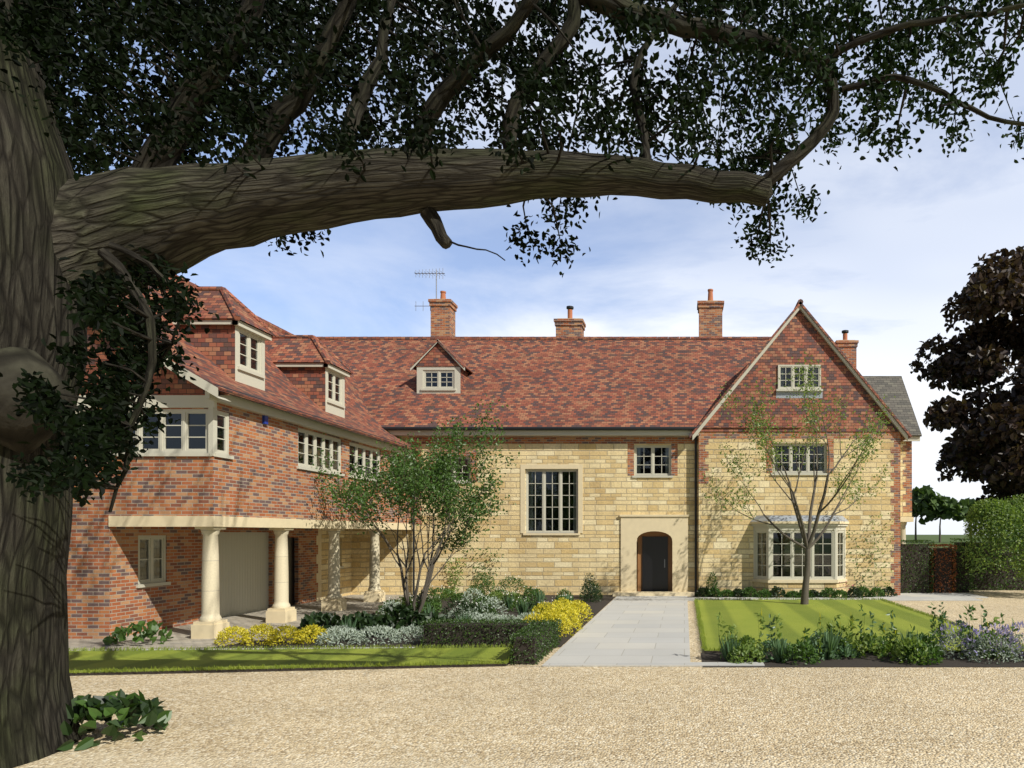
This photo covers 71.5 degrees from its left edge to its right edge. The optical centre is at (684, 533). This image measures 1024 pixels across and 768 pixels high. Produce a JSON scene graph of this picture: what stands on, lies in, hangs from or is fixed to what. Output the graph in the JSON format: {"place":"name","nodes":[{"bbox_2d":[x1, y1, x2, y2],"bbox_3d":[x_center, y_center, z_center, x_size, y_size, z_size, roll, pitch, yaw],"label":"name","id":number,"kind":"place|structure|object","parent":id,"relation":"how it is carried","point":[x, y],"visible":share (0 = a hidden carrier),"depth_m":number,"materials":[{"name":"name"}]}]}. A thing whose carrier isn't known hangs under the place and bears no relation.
{"place":"outdoors","nodes":[
{"label":"outdoors","id":0,"kind":"place"},
{"bbox_2d":[15,535,1023,767],"bbox_3d":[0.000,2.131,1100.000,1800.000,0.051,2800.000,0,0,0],"label":"ground","id":1,"kind":"structure","parent":0,"point":[631,682],"depth_m":8.98,"materials":[{"name":"beige gravel"}]},
{"bbox_2d":[67,275,421,638],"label":"wing","id":2,"kind":"structure","parent":1,"relation":"on","point":[259,406],"depth_m":15.52,"materials":[{"name":"red brick"}]},
{"bbox_2d":[56,572,897,750],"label":"plants","id":3,"kind":"object","parent":1,"relation":"on","point":[326,620],"depth_m":14.37,"materials":[{"name":"green plant"}]},
{"bbox_2d":[0,0,1023,767],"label":"oak tree","id":4,"kind":"object","parent":1,"relation":"on","point":[52,210],"visible":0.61,"depth_m":6.78,"materials":[{"name":"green plant"}]},
{"bbox_2d":[0,0,1023,506],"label":"oak leaves","id":5,"kind":"object","parent":4,"relation":"attached to","point":[38,34],"visible":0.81,"depth_m":6.74,"materials":[{"name":"green plant"}]},
{"bbox_2d":[69,597,1022,672],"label":"grass plants","id":6,"kind":"object","parent":1,"relation":"on","point":[700,628],"depth_m":12.38,"materials":[{"name":"green plant"}]},
{"bbox_2d":[73,497,1023,749],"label":"green plants","id":7,"kind":"object","parent":1,"relation":"on","point":[150,631],"visible":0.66,"depth_m":17.54,"materials":[{"name":"green plant"}]},
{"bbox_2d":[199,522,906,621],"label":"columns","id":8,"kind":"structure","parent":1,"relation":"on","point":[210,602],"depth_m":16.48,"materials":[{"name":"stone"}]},
{"bbox_2d":[320,350,887,617],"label":"small trees","id":9,"kind":"object","parent":1,"relation":"on","point":[809,542],"visible":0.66,"depth_m":19.10,"materials":[{"name":"brown plant"}]},
{"bbox_2d":[308,389,520,558],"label":"multi-stem leaves","id":10,"kind":"object","parent":9,"relation":"on","point":[438,465],"visible":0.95,"depth_m":17.23,"materials":[{"name":"green plant"}]},
{"bbox_2d":[698,344,897,521],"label":"lawn tree leaves","id":11,"kind":"object","parent":9,"relation":"on","point":[757,423],"visible":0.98,"depth_m":20.25,"materials":[{"name":"green plant"}]},
{"bbox_2d":[213,597,1010,645],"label":"yellow flowering shrubs","id":12,"kind":"object","parent":1,"relation":"on","point":[558,611],"visible":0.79,"depth_m":13.43,"materials":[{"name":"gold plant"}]},
{"bbox_2d":[341,590,989,661],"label":"plants","id":13,"kind":"object","parent":1,"relation":"on","point":[830,645],"visible":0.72,"depth_m":11.69,"materials":[{"name":"green plant"}]},
{"bbox_2d":[314,588,1023,663],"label":"shrubs","id":14,"kind":"object","parent":1,"relation":"on","point":[334,631],"visible":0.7,"depth_m":13.33,"materials":[{"name":"green plant"}]},
{"bbox_2d":[395,494,1023,664],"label":"plants","id":15,"kind":"object","parent":1,"relation":"on","point":[746,648],"visible":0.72,"depth_m":20.34,"materials":[{"name":"green plant"}]},
{"bbox_2d":[418,539,1023,664],"bbox_3d":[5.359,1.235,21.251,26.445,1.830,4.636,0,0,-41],"label":"hedges","id":16,"kind":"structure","parent":1,"relation":"on","point":[524,646],"depth_m":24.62,"materials":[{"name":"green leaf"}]},
{"bbox_2d":[929,544,957,592],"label":"copper plants","id":17,"kind":"object","parent":1,"relation":"on","point":[954,564],"visible":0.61,"depth_m":24.62,"materials":[{"name":"brown plant"}]},
{"bbox_2d":[914,499,1023,542],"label":"trunks","id":18,"kind":"object","parent":1,"relation":"on","point":[939,528],"visible":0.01,"depth_m":170.50,"materials":[{"name":"brown plant"}]},
{"bbox_2d":[912,485,1000,524],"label":"plants","id":19,"kind":"object","parent":18,"relation":"on","point":[929,503],"visible":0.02,"depth_m":168.53,"materials":[{"name":"green plant"}]},
{"bbox_2d":[909,246,1023,505],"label":"tree","id":20,"kind":"object","parent":18,"relation":"attached to","point":[987,443],"visible":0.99,"depth_m":45.44,"materials":[{"name":"purple plant"}]},
{"bbox_2d":[931,619,1023,658],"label":"purple plants","id":21,"kind":"object","parent":1,"relation":"on","point":[1004,630],"visible":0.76,"depth_m":11.59,"materials":[{"name":"purple plant"}]},
{"bbox_2d":[60,0,1023,534],"label":"sky","id":22,"kind":"structure","parent":0,"point":[890,247],"materials":[{"name":"blue"}]},
{"bbox_2d":[317,268,921,596],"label":"house","id":23,"kind":"structure","parent":0,"point":[604,483],"depth_m":24.00,"materials":[{"name":"stone"}]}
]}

